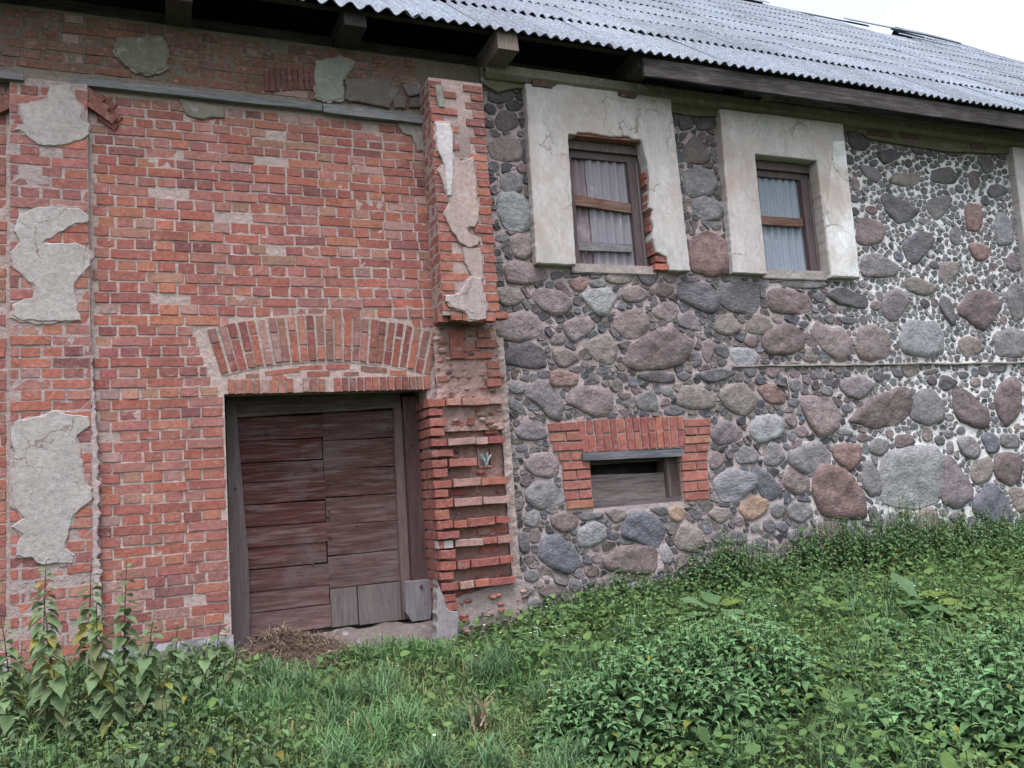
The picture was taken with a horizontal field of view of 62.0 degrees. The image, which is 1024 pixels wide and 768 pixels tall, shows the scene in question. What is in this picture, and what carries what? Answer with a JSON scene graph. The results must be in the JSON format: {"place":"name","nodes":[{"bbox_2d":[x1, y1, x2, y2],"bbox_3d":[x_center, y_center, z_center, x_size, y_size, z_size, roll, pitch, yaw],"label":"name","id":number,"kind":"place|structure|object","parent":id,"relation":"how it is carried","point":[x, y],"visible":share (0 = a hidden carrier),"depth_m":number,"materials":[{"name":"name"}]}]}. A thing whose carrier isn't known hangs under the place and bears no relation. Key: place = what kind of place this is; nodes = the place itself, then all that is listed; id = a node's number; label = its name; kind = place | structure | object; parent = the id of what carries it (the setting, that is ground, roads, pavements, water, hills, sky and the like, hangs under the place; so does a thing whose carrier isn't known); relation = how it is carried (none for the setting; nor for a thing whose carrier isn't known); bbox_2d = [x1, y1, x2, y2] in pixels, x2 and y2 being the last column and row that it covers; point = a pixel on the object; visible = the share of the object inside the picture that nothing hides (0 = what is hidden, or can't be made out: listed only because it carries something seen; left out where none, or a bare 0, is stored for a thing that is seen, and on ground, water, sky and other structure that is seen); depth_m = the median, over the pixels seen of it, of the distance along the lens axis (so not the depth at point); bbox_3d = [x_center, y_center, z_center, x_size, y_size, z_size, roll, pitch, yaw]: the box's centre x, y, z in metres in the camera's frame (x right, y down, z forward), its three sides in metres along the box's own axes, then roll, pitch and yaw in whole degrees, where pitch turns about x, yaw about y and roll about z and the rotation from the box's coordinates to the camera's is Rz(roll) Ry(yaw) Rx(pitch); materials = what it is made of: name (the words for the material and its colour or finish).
{"place":"outdoors","nodes":[
{"label":"outdoors","id":0,"kind":"place"},
{"bbox_2d":[0,543,1023,767],"bbox_3d":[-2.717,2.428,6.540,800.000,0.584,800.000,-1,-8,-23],"label":"ground","id":1,"kind":"structure","parent":0,"point":[194,748],"depth_m":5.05,"materials":[{"name":"green plant"}]},
{"bbox_2d":[0,634,11,700],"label":"nettle plant","id":2,"kind":"object","parent":1,"relation":"on","point":[1,670],"visible":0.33,"depth_m":5.52,"materials":[{"name":"green plant"}]},
{"bbox_2d":[0,674,21,754],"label":"nettle plant","id":3,"kind":"object","parent":1,"relation":"on","point":[7,721],"visible":0.93,"depth_m":4.76,"materials":[{"name":"green plant"}]},
{"bbox_2d":[0,617,28,727],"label":"nettle plant","id":4,"kind":"object","parent":1,"relation":"on","point":[13,679],"visible":0.87,"depth_m":5.18,"materials":[{"name":"green plant"}]},
{"bbox_2d":[24,558,61,720],"bbox_3d":[-2.927,1.634,5.314,0.248,1.078,0.222,1,-9,-38],"label":"nettle plant","id":5,"kind":"object","parent":1,"relation":"on","point":[34,637],"visible":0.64,"depth_m":5.32,"materials":[{"name":"green plant"}]},
{"bbox_2d":[26,592,72,721],"bbox_3d":[-2.779,1.705,5.125,0.250,0.904,0.227,-1,-8,-23],"label":"nettle plant","id":6,"kind":"object","parent":1,"relation":"on","point":[38,670],"visible":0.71,"depth_m":5.12,"materials":[{"name":"green plant"}]},
{"bbox_2d":[32,631,81,750],"bbox_3d":[-2.621,1.772,4.886,0.217,0.712,0.232,-5,-7,8],"label":"nettle plant","id":7,"kind":"object","parent":1,"relation":"on","point":[57,700],"visible":0.94,"depth_m":4.85,"materials":[{"name":"green plant"}]},
{"bbox_2d":[72,559,106,712],"bbox_3d":[-2.669,1.641,5.382,0.218,1.046,0.229,-3,-7,-11],"label":"nettle plant","id":8,"kind":"object","parent":1,"relation":"on","point":[80,634],"visible":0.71,"depth_m":5.37,"materials":[{"name":"green plant"}]},
{"bbox_2d":[77,599,121,720],"bbox_3d":[-2.471,1.716,5.089,0.242,0.845,0.215,-10,-9,38],"label":"nettle plant","id":9,"kind":"object","parent":1,"relation":"on","point":[98,676],"visible":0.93,"depth_m":5.05,"materials":[{"name":"green plant"}]},
{"bbox_2d":[96,671,129,743],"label":"nettle plant","id":10,"kind":"object","parent":1,"relation":"on","point":[119,717],"visible":0.95,"depth_m":4.88,"materials":[{"name":"green plant"}]},
{"bbox_2d":[106,557,141,696],"bbox_3d":[-2.461,1.627,5.410,0.215,1.029,0.207,-10,-9,40],"label":"nettle plant","id":11,"kind":"object","parent":1,"relation":"on","point":[120,641],"visible":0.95,"depth_m":5.40,"materials":[{"name":"green plant"}]},
{"bbox_2d":[0,635,294,767],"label":"young nettles","id":12,"kind":"object","parent":1,"relation":"on","point":[157,761],"visible":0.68,"depth_m":4.74,"materials":[{"name":"green plant"}]},
{"bbox_2d":[134,612,164,718],"bbox_3d":[-2.244,1.763,5.240,0.204,0.707,0.226,2,-9,-42],"label":"nettle plant","id":13,"kind":"object","parent":1,"relation":"on","point":[144,690],"visible":0.97,"depth_m":5.22,"materials":[{"name":"green plant"}]},
{"bbox_2d":[142,665,181,736],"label":"nettle plant","id":14,"kind":"object","parent":1,"relation":"on","point":[170,705],"visible":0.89,"depth_m":4.96,"materials":[{"name":"green plant"}]},
{"bbox_2d":[157,622,193,703],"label":"nettle plant","id":15,"kind":"object","parent":1,"relation":"on","point":[173,656],"visible":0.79,"depth_m":5.57,"materials":[{"name":"green plant"}]},
{"bbox_2d":[181,635,219,709],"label":"nettle plant","id":16,"kind":"object","parent":1,"relation":"on","point":[203,663],"visible":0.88,"depth_m":5.27,"materials":[{"name":"green plant"}]},
{"bbox_2d":[199,620,230,685],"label":"nettle plant","id":17,"kind":"object","parent":1,"relation":"on","point":[225,649],"visible":0.67,"depth_m":5.80,"materials":[{"name":"green plant"}]},
{"bbox_2d":[224,648,245,698],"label":"nettle plant","id":18,"kind":"object","parent":1,"relation":"on","point":[239,666],"visible":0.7,"depth_m":5.50,"materials":[{"name":"green plant"}]},
{"bbox_2d":[234,621,378,671],"bbox_3d":[-1.827,2.128,7.005,1.417,0.365,1.024,-1,-8,-23],"label":"hay heap","id":19,"kind":"object","parent":1,"relation":"on","point":[287,643],"visible":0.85,"depth_m":6.90,"materials":[{"name":"plant"}]},
{"bbox_2d":[457,690,498,741],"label":"dead plant","id":20,"kind":"object","parent":1,"relation":"on","point":[483,721],"visible":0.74,"depth_m":5.18,"materials":[{"name":"plant"}]},
{"bbox_2d":[4,575,977,735],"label":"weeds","id":21,"kind":"object","parent":1,"relation":"on","point":[614,641],"visible":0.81,"depth_m":6.76,"materials":[{"name":"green plant"}]},
{"bbox_2d":[0,0,1023,685],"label":"barn","id":22,"kind":"structure","parent":1,"relation":"on","point":[310,310],"depth_m":7.93,"materials":[{"name":"brick"}]},
{"bbox_2d":[225,392,431,650],"bbox_3d":[-1.613,1.170,7.560,1.745,2.353,0.260,-1,-8,-23],"label":"door","id":23,"kind":"structure","parent":22,"relation":"in","point":[248,419],"depth_m":7.59,"materials":[{"name":"brown wood"}]},
{"bbox_2d":[479,452,490,465],"bbox_3d":[-0.242,0.685,7.781,0.112,0.118,0.051,3,-10,-45],"label":"plastic scrap","id":24,"kind":"object","parent":22,"relation":"attached to","point":[485,458],"visible":1,"depth_m":7.78,"materials":[{"name":"plastic"}]},
{"bbox_2d":[522,84,689,275],"bbox_3d":[0.932,-2.078,8.824,1.776,1.965,0.300,-1,-8,-23],"label":"upper window","id":25,"kind":"structure","parent":22,"relation":"in","point":[597,208],"depth_m":8.80,"materials":[{"name":"paint"}]},
{"bbox_2d":[547,416,710,509],"bbox_3d":[1.200,0.788,8.513,1.870,0.897,0.264,-1,-8,-23],"label":"low window","id":26,"kind":"structure","parent":22,"relation":"in","point":[579,444],"depth_m":8.47,"materials":[{"name":"red brick"}]},
{"bbox_2d":[715,109,859,280],"bbox_3d":[3.090,-2.102,9.730,1.822,1.902,0.306,-1,-8,-23],"label":"upper window","id":27,"kind":"structure","parent":22,"relation":"in","point":[785,221],"depth_m":9.72,"materials":[{"name":"paint"}]},
{"bbox_2d":[1006,147,1023,285],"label":"upper window","id":28,"kind":"structure","parent":22,"relation":"in","point":[1015,158],"depth_m":11.15,"materials":[{"name":"paint"}]},
{"bbox_2d":[0,538,1023,767],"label":"ground weeds","id":29,"kind":"object","parent":1,"relation":"on","point":[947,759],"visible":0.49,"depth_m":6.01,"materials":[{"name":"green plant"}]},
{"bbox_2d":[678,592,753,627],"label":"burdock plant","id":30,"kind":"object","parent":1,"relation":"on","point":[713,599],"visible":0.66,"depth_m":7.04,"materials":[{"name":"green plant"}]},
{"bbox_2d":[470,542,1023,767],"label":"mixed weeds","id":31,"kind":"object","parent":1,"relation":"on","point":[647,758],"visible":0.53,"depth_m":6.50,"materials":[{"name":"green plant"}]},
{"bbox_2d":[519,607,1023,767],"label":"nettle bed","id":32,"kind":"object","parent":1,"relation":"on","point":[648,686],"visible":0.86,"depth_m":4.80,"materials":[{"name":"green plant"}]},
{"bbox_2d":[521,494,1023,640],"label":"wall nettles","id":33,"kind":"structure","parent":1,"relation":"on","point":[852,551],"depth_m":8.82,"materials":[{"name":"green plant"}]},
{"bbox_2d":[889,572,971,620],"bbox_3d":[3.371,1.752,6.877,0.621,0.452,0.493,-3,-7,-11],"label":"burdock plant","id":34,"kind":"object","parent":1,"relation":"on","point":[907,585],"visible":0.82,"depth_m":6.90,"materials":[{"name":"green plant"}]},
{"bbox_2d":[763,0,1023,61],"label":"sky","id":35,"kind":"structure","parent":0,"point":[992,26],"materials":[{"name":"white"}]}
]}

